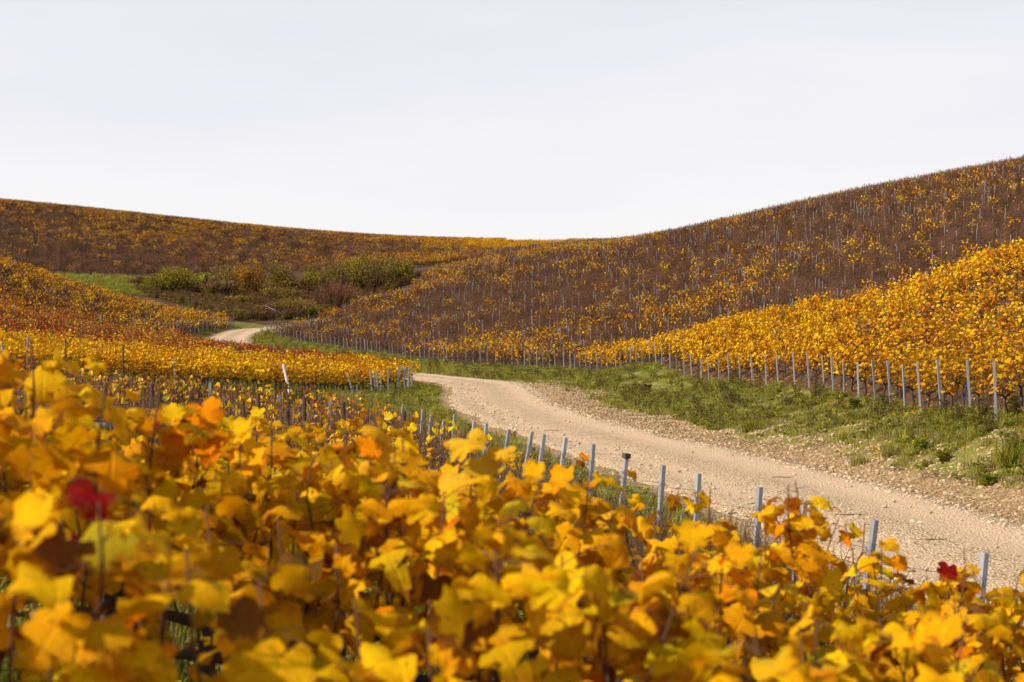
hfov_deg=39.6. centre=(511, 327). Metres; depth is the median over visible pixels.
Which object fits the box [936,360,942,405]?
vineyard post
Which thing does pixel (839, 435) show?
grass tuft
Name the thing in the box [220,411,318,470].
grapevine
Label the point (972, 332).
grapevine
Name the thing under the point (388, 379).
vineyard post
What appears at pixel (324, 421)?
grapevine
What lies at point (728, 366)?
vineyard post
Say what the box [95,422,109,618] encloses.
vineyard post
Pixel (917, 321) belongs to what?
grapevine
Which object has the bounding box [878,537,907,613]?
vine shoot
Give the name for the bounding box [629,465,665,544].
vineyard post
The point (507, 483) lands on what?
grapevine
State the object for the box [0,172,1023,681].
ground
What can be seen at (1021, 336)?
grapevine
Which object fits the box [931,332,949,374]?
grapevine
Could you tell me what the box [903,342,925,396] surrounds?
grapevine
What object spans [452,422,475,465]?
vineyard post
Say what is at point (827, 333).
golden vine slope
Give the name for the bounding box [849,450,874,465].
grass tuft
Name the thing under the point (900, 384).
grapevine
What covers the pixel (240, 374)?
grapevine
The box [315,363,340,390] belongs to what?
grapevine
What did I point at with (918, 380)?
vineyard post
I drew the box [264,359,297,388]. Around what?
grapevine
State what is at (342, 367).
grapevine
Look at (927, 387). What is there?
grapevine
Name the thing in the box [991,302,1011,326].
grapevine
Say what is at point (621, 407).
grass tuft
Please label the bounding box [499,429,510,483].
vineyard post
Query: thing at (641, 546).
grapevine
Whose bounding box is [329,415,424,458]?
grapevine
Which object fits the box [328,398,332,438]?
vineyard post
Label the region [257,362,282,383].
grapevine
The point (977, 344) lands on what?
grapevine
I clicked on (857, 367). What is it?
vineyard post
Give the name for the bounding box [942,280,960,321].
grapevine
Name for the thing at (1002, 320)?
grapevine
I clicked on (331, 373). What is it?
grapevine
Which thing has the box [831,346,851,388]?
grapevine
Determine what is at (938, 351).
grapevine
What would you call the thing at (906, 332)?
grapevine
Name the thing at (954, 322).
grapevine
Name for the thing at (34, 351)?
grapevine
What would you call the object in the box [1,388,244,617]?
grapevine
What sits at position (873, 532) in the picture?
vineyard post
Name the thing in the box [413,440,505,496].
grapevine
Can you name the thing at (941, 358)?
grapevine
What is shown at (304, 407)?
wooden stake
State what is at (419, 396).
verge grass
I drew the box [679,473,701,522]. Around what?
vineyard post
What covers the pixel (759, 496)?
vineyard post
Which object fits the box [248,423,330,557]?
grapevine
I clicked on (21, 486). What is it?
grapevine
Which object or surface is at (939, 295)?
grapevine
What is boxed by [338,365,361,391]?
grapevine
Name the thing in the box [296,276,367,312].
shrub
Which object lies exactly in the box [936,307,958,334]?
grapevine
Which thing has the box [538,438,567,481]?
vineyard post
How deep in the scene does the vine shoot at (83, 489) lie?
2.93 m
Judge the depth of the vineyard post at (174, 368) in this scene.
55.98 m
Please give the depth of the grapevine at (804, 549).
5.41 m
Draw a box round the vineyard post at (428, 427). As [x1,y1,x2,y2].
[418,415,432,454]
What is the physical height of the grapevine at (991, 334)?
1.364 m
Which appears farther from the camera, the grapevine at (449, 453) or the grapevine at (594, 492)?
the grapevine at (449, 453)
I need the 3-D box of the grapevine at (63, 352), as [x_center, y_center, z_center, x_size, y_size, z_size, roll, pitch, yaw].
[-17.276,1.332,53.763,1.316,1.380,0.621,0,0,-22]
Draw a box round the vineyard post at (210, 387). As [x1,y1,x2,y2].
[208,383,211,394]
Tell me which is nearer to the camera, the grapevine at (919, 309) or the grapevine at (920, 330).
the grapevine at (920, 330)
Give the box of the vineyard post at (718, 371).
[718,358,719,381]
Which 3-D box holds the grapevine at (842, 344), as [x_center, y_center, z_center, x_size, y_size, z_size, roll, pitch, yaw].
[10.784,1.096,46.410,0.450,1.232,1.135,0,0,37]
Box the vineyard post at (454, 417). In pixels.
[444,414,456,437]
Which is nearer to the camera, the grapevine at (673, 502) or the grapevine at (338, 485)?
the grapevine at (338, 485)
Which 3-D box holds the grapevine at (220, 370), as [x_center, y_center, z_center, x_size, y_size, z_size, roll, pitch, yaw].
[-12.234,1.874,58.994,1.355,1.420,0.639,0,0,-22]
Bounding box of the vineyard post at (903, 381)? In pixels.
[902,364,905,407]
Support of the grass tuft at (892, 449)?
on the ground at (794, 460)
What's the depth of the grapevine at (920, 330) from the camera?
40.76 m
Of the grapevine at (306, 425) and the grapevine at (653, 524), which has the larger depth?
the grapevine at (306, 425)
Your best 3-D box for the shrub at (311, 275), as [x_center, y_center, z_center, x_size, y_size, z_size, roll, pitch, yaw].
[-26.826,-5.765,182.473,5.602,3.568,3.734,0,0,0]
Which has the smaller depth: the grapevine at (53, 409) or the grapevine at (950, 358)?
the grapevine at (53, 409)
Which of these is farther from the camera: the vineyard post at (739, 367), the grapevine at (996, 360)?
the vineyard post at (739, 367)
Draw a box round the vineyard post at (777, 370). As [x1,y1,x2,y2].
[776,356,778,384]
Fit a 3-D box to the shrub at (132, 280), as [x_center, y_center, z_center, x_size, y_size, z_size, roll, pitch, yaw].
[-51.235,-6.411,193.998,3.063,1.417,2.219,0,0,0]
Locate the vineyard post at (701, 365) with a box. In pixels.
[700,357,701,375]
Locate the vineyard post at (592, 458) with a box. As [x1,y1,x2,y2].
[573,444,595,500]
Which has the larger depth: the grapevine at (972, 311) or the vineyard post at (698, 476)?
the grapevine at (972, 311)
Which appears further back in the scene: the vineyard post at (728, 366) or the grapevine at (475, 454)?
the vineyard post at (728, 366)
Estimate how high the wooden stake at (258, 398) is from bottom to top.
1.506 m
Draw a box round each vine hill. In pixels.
[0,198,616,275]
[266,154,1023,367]
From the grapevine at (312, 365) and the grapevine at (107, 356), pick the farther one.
the grapevine at (312, 365)
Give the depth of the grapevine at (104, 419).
8.77 m
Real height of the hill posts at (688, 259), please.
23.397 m
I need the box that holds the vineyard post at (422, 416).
[420,409,423,438]
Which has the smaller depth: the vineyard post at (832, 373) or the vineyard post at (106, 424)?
the vineyard post at (106, 424)
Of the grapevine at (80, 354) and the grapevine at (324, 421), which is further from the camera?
the grapevine at (80, 354)
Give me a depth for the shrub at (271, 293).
172.41 m
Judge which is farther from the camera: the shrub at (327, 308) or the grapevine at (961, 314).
the shrub at (327, 308)
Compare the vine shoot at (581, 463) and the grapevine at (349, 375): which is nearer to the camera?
the vine shoot at (581, 463)
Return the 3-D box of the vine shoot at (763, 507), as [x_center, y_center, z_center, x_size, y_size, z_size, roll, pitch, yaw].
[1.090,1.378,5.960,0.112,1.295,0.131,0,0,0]
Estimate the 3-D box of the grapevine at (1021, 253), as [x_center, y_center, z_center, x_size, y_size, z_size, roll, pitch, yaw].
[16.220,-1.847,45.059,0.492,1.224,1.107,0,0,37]
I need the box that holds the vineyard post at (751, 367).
[750,354,753,385]
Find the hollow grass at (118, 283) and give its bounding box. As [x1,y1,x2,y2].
[19,269,427,320]
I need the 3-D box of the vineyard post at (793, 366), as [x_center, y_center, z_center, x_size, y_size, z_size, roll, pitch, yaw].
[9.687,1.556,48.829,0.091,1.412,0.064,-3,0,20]
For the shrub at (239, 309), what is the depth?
159.85 m
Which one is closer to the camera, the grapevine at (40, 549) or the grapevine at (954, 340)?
the grapevine at (40, 549)
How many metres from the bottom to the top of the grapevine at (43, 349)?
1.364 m
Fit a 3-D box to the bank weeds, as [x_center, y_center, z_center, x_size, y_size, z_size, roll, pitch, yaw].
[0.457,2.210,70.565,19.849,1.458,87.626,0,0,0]
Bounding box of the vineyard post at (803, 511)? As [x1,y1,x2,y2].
[792,505,807,615]
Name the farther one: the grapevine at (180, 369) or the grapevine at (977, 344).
the grapevine at (180, 369)
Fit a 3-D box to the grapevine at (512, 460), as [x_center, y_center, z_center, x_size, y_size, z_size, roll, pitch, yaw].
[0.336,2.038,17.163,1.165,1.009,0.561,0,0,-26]
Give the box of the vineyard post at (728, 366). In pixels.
[727,354,729,381]
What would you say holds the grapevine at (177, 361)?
on the ground at (794, 460)
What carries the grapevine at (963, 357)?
on the ground at (794, 460)
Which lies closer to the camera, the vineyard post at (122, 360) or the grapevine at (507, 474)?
the grapevine at (507, 474)
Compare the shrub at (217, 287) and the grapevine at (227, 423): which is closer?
the grapevine at (227, 423)
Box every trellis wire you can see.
[13,392,536,447]
[15,392,442,426]
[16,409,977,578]
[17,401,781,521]
[18,396,562,455]
[18,398,503,441]
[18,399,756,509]
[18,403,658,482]
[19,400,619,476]
[21,398,468,433]
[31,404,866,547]
[52,409,588,464]
[146,406,461,430]
[253,434,695,490]
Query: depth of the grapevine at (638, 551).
7.52 m
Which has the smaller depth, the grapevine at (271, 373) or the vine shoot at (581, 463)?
the vine shoot at (581, 463)
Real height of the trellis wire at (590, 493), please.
1.775 m
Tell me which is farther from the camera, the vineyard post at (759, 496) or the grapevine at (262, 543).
the vineyard post at (759, 496)
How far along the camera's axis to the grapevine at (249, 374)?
58.38 m
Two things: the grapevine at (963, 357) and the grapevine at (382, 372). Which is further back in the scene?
the grapevine at (382, 372)
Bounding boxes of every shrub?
[127,276,145,283]
[134,262,196,291]
[173,268,214,292]
[198,277,238,294]
[208,263,243,289]
[219,308,245,317]
[220,295,258,301]
[230,263,268,293]
[249,286,304,305]
[253,296,323,316]
[259,261,312,292]
[289,303,334,318]
[290,270,323,289]
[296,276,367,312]
[299,263,344,290]
[321,259,368,293]
[342,252,382,288]
[356,260,398,290]
[377,257,414,279]
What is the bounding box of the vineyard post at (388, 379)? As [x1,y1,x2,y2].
[387,369,388,390]
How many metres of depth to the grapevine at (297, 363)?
60.10 m
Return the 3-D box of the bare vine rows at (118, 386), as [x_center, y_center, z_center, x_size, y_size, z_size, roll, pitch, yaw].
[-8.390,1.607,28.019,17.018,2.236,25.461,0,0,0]
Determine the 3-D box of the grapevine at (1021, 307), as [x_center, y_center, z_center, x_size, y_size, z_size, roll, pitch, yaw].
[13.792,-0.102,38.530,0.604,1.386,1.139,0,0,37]
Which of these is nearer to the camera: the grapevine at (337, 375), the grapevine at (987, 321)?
the grapevine at (987, 321)
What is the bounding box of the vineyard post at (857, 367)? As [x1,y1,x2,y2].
[856,362,859,396]
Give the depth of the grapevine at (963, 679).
7.12 m
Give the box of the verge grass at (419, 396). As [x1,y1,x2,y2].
[97,376,1019,681]
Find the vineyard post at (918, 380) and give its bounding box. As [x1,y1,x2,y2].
[916,362,921,409]
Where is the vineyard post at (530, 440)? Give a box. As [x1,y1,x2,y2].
[503,431,533,481]
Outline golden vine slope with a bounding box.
[571,236,1023,381]
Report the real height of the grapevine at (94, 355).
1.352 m
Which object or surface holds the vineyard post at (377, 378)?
on the ground at (794, 460)
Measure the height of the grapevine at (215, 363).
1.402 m
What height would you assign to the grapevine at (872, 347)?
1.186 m
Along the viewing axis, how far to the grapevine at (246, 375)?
57.50 m
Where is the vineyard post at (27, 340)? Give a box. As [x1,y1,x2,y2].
[26,337,28,364]
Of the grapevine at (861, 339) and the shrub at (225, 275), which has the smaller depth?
the grapevine at (861, 339)
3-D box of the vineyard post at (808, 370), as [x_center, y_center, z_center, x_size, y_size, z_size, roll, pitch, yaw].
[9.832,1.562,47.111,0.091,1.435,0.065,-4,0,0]
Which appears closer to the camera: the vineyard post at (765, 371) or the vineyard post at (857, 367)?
the vineyard post at (857, 367)
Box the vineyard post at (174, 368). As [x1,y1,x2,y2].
[173,358,174,380]
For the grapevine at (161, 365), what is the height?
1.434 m
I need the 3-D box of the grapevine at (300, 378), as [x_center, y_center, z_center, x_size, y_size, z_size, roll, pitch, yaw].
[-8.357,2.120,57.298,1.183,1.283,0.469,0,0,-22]
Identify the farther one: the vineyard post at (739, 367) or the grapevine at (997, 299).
the vineyard post at (739, 367)
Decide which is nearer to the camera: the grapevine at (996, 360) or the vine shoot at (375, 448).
the vine shoot at (375, 448)
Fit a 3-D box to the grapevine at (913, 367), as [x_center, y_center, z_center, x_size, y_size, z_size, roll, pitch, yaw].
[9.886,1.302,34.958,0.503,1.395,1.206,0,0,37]
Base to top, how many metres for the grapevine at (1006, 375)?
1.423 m
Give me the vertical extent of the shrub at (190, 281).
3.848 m
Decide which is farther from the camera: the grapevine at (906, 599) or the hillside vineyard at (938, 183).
the hillside vineyard at (938, 183)
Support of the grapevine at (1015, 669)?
on the ground at (794, 460)
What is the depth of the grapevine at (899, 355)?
39.05 m
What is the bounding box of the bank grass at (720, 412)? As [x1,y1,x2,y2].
[197,325,1023,489]
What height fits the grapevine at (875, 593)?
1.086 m
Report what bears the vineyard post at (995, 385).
on the ground at (794, 460)
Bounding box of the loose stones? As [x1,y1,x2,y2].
[438,378,1023,605]
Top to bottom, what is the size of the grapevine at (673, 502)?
1.289 m
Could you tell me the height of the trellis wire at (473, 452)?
1.444 m
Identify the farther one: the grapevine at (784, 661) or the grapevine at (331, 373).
the grapevine at (331, 373)
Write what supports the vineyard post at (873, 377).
on the ground at (794, 460)
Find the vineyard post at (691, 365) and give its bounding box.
[690,353,692,377]
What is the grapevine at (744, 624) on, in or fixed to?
on the ground at (794, 460)
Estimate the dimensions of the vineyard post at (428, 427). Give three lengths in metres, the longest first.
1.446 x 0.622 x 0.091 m
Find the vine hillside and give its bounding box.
[0,255,234,332]
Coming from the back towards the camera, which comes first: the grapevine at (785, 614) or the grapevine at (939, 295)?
the grapevine at (939, 295)
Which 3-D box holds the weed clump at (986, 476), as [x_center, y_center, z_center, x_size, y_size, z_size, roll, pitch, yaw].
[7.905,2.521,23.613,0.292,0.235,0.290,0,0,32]
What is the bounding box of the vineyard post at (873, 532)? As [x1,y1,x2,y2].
[834,519,878,608]
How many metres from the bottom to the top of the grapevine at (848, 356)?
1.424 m
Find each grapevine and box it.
[0,331,138,603]
[0,342,21,360]
[0,350,23,369]
[0,383,155,681]
[0,393,92,576]
[0,491,235,681]
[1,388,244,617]
[2,380,110,487]
[2,399,268,598]
[3,341,18,362]
[9,346,39,367]
[12,342,43,361]
[14,344,46,365]
[14,390,141,435]
[16,344,51,364]
[38,345,72,368]
[38,346,62,364]
[63,346,93,364]
[66,348,91,368]
[67,349,96,374]
[70,417,330,676]
[79,385,443,665]
[87,347,116,374]
[90,350,121,374]
[94,351,121,376]
[95,451,580,681]
[111,399,230,447]
[115,353,140,377]
[116,351,149,376]
[117,352,145,375]
[117,509,753,681]
[134,402,302,518]
[139,352,171,377]
[140,355,169,382]
[147,356,172,381]
[158,356,188,375]
[158,425,320,546]
[160,353,190,374]
[164,357,192,379]
[170,358,200,380]
[179,354,210,375]
[180,425,366,545]
[189,358,212,385]
[191,356,221,382]
[193,355,226,380]
[206,356,232,381]
[209,358,239,382]
[214,359,240,385]
[215,356,247,386]
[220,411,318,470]
[226,410,336,450]
[227,359,251,382]
[232,360,258,385]
[241,359,264,385]
[244,359,270,388]
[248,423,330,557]
[253,358,279,386]
[253,412,354,466]
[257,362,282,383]
[259,443,432,657]
[260,425,404,537]
[263,361,288,386]
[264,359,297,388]
[270,419,350,473]
[272,360,302,388]
[273,463,506,674]
[280,364,305,385]
[286,362,316,390]
[291,365,317,391]
[291,433,401,464]
[293,364,319,388]
[303,363,329,389]
[305,365,331,389]
[308,416,396,457]
[309,363,341,387]
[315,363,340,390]
[323,364,349,389]
[327,363,353,390]
[328,419,421,451]
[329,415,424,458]
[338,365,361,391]
[340,365,362,384]
[342,459,649,681]
[345,363,372,390]
[346,430,455,470]
[362,367,387,386]
[402,437,477,472]
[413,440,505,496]
[415,438,450,468]
[419,428,487,469]
[429,456,506,492]
[431,450,512,482]
[496,458,528,506]
[498,465,527,516]
[499,452,530,494]
[509,455,579,482]
[511,541,811,681]
[518,464,587,545]
[525,518,573,659]
[528,467,741,679]
[529,482,631,546]
[549,476,618,524]
[565,512,654,565]
[581,481,857,665]
[582,518,682,609]
[585,634,821,681]
[597,485,671,548]
[607,502,691,556]
[622,603,1023,681]
[624,537,778,643]
[629,536,711,564]
[630,513,763,567]
[645,508,731,553]
[692,509,893,658]
[709,514,790,580]
[728,559,842,638]
[728,564,797,639]
[757,539,867,618]
[765,574,1023,681]
[765,576,917,644]
[792,568,927,643]
[818,346,843,385]
[828,548,1023,681]
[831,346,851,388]
[835,343,847,367]
[837,575,926,648]
[839,346,864,391]
[844,344,857,380]
[851,604,1023,681]
[853,348,875,395]
[854,341,873,384]
[856,328,874,367]
[866,339,883,374]
[868,325,886,355]
[873,345,889,385]
[873,351,896,395]
[878,331,896,359]
[883,330,903,373]
[884,346,908,390]
[890,314,911,351]
[893,353,913,400]
[894,320,914,358]
[895,341,919,379]
[899,353,927,405]
[902,310,920,343]
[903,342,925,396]
[908,326,932,355]
[909,292,931,332]
[909,317,927,350]
[913,362,937,407]
[914,349,939,397]
[918,301,939,343]
[918,343,934,371]
[925,312,944,357]
[926,291,946,328]
[930,352,955,401]
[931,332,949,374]
[931,341,950,384]
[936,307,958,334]
[939,355,967,405]
[940,327,968,381]
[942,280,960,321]
[942,318,966,349]
[943,347,967,395]
[944,290,967,320]
[948,344,979,404]
[951,312,971,356]
[954,324,984,356]
[959,286,975,325]
[960,301,988,329]
[961,335,987,386]
[964,325,1002,377]
[966,270,986,312]
[968,343,996,395]
[969,353,994,407]
[971,316,986,360]
[976,261,998,302]
[976,285,996,326]
[979,311,1000,343]
[979,337,1001,390]
[979,343,1011,393]
[982,321,1005,350]
[987,276,1009,320]
[988,328,1017,382]
[988,349,1023,414]
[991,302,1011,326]
[992,273,1014,306]
[994,331,1023,396]
[996,307,1016,344]
[1000,290,1019,316]
[1000,346,1023,405]
[1002,615,1023,681]
[1005,256,1023,294]
[1007,302,1023,344]
[1007,322,1023,369]
[1011,281,1023,317]
[1012,337,1023,390]
[1014,673,1023,681]
[1015,251,1023,278]
[1015,312,1023,344]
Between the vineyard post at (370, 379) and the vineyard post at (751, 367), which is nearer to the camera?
the vineyard post at (751, 367)
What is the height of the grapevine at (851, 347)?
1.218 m
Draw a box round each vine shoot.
[54,478,116,618]
[161,396,225,675]
[323,443,358,611]
[355,425,396,596]
[438,428,515,652]
[576,452,589,488]
[760,503,782,585]
[806,515,829,538]
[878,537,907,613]
[936,561,966,599]
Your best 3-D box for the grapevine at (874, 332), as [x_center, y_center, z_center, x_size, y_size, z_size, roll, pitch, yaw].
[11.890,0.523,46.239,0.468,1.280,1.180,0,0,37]
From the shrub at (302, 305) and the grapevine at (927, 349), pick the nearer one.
the grapevine at (927, 349)
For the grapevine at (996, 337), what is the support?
on the ground at (794, 460)
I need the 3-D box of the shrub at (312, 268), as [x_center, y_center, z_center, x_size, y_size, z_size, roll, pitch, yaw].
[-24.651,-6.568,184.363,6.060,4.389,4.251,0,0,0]
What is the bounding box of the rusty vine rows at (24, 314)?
[0,282,344,356]
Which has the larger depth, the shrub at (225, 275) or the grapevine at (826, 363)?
the shrub at (225, 275)
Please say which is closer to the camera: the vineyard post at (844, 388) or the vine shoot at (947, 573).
the vine shoot at (947, 573)
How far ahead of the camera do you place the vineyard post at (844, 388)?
41.67 m
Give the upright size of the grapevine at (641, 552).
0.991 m
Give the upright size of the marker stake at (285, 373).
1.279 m
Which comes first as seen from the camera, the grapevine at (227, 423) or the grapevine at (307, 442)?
the grapevine at (227, 423)
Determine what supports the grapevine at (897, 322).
on the ground at (794, 460)
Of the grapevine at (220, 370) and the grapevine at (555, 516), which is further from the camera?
the grapevine at (220, 370)
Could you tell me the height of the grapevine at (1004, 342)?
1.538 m
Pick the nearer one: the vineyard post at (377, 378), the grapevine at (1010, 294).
the grapevine at (1010, 294)
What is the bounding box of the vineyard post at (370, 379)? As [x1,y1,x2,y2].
[369,369,372,390]
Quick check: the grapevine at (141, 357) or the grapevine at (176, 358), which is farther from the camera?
the grapevine at (176, 358)
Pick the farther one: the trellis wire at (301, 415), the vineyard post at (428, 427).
the vineyard post at (428, 427)
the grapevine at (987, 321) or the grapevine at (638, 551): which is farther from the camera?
the grapevine at (987, 321)
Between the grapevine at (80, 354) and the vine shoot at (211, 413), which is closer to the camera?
the vine shoot at (211, 413)
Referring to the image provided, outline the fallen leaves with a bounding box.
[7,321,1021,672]
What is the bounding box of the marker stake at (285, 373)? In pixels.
[282,364,290,391]
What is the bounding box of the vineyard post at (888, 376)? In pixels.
[886,360,891,402]
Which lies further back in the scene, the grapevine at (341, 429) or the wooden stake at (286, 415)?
the wooden stake at (286, 415)
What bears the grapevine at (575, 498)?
on the ground at (794, 460)
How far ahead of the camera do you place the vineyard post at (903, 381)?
34.48 m
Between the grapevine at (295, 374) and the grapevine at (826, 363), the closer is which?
the grapevine at (826, 363)
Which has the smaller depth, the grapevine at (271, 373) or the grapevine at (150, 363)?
the grapevine at (150, 363)
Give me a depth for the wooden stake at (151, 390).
21.98 m
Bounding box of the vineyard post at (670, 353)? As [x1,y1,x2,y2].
[669,342,670,367]
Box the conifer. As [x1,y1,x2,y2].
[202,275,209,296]
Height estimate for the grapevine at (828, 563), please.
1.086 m
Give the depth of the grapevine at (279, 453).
5.38 m
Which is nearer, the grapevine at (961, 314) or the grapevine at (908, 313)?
the grapevine at (961, 314)
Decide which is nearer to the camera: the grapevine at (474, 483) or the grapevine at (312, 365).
the grapevine at (474, 483)
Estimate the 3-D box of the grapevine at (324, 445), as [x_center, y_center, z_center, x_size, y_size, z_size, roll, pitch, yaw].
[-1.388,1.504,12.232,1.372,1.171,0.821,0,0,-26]
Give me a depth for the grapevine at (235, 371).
56.22 m
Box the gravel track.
[210,318,1023,624]
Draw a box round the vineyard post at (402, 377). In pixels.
[401,368,402,388]
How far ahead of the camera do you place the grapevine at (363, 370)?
60.18 m
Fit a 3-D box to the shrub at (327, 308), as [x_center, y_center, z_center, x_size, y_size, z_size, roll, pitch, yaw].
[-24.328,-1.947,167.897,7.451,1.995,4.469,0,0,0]
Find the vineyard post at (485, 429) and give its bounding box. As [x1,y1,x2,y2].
[462,423,487,464]
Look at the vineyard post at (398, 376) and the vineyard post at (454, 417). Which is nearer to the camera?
the vineyard post at (454, 417)
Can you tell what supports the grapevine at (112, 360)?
on the ground at (794, 460)
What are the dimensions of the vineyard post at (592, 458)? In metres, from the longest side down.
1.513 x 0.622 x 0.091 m
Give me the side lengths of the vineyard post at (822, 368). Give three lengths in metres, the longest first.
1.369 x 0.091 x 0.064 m
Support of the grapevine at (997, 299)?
on the ground at (794, 460)
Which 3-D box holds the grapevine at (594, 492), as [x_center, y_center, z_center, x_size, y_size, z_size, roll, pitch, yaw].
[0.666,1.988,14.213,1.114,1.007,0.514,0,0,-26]
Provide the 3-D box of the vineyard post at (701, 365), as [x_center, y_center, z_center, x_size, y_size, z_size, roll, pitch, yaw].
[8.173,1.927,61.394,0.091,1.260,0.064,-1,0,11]
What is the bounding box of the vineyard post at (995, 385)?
[992,361,998,420]
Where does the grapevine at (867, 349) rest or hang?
on the ground at (794, 460)
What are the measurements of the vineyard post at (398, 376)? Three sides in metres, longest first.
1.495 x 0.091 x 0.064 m
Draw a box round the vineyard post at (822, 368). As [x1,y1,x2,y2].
[821,355,824,389]
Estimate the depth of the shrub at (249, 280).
183.14 m
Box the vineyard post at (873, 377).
[871,359,876,400]
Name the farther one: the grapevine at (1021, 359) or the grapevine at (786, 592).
the grapevine at (1021, 359)
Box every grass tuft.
[616,402,627,408]
[737,415,773,432]
[832,424,858,440]
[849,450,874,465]
[879,441,899,456]
[988,435,1023,466]
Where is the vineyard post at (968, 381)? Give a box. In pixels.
[966,360,971,411]
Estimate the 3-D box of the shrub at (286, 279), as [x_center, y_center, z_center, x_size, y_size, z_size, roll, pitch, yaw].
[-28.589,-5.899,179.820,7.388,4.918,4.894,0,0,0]
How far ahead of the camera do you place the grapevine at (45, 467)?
3.35 m
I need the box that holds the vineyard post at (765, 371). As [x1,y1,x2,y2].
[765,354,766,384]
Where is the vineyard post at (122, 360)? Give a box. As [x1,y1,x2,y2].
[122,345,123,377]
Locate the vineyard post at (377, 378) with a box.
[376,370,377,389]
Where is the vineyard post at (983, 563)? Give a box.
[974,552,988,600]
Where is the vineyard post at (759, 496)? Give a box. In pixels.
[739,486,762,547]
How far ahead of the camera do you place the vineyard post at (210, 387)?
29.98 m
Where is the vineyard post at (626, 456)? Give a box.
[602,453,630,506]
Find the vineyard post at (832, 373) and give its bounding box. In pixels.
[830,356,833,391]
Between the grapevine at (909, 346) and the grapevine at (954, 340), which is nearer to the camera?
the grapevine at (954, 340)
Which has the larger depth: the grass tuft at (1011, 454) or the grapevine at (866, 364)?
the grapevine at (866, 364)
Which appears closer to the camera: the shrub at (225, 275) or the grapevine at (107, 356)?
the grapevine at (107, 356)
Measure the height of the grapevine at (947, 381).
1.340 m
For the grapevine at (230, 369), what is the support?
on the ground at (794, 460)
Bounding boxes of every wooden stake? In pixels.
[150,385,153,407]
[257,393,259,408]
[284,410,289,443]
[302,397,305,426]
[341,402,345,434]
[402,411,405,424]
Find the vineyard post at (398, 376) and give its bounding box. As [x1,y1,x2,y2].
[397,365,399,390]
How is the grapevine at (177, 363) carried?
on the ground at (794, 460)
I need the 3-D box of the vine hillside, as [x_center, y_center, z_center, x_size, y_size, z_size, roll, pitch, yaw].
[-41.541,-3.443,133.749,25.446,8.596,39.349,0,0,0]
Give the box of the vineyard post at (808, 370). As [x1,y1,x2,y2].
[806,353,809,387]
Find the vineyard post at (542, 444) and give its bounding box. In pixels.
[517,434,545,532]
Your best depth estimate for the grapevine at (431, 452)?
13.52 m
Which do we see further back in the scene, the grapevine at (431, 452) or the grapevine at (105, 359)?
the grapevine at (105, 359)
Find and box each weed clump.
[847,397,861,408]
[913,437,929,449]
[935,449,950,461]
[979,472,996,484]
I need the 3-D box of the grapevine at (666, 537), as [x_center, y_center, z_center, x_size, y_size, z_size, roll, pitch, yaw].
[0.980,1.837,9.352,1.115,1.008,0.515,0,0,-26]
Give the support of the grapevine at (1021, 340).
on the ground at (794, 460)
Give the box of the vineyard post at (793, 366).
[792,352,794,383]
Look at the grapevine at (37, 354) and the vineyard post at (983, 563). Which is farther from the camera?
the grapevine at (37, 354)
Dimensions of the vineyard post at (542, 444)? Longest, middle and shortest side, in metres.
1.460 x 0.622 x 0.091 m
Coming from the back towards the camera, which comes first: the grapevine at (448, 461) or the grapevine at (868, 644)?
the grapevine at (448, 461)
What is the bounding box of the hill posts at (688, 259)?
[309,156,1019,359]
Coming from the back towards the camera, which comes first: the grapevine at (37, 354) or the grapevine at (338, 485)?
the grapevine at (37, 354)
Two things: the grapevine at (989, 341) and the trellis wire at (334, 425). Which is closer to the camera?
the trellis wire at (334, 425)
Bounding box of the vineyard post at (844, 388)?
[842,361,845,391]
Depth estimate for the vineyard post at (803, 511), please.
11.67 m
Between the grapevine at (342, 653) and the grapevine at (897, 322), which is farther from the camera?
the grapevine at (897, 322)
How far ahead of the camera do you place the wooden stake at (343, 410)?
16.98 m
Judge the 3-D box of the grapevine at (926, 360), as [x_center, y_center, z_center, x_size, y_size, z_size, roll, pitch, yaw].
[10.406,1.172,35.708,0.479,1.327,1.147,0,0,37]
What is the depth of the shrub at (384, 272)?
179.69 m
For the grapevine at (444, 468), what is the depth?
5.60 m
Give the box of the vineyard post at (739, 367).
[738,355,740,377]
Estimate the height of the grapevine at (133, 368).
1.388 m
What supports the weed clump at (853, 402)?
on the ground at (794, 460)
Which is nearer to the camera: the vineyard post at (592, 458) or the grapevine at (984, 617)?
the grapevine at (984, 617)
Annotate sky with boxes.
[0,0,1023,240]
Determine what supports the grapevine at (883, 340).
on the ground at (794, 460)
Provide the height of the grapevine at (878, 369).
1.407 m
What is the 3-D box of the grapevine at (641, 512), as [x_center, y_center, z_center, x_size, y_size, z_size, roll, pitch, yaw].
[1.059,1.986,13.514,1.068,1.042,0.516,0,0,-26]
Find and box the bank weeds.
[405,356,1018,427]
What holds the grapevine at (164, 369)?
on the ground at (794, 460)
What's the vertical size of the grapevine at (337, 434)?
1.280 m
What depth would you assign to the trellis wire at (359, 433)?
16.14 m
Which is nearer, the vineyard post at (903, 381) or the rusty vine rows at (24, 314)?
the vineyard post at (903, 381)
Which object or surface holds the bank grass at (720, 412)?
on the ground at (794, 460)
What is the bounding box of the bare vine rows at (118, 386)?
[13,357,518,472]
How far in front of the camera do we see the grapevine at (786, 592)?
9.86 m

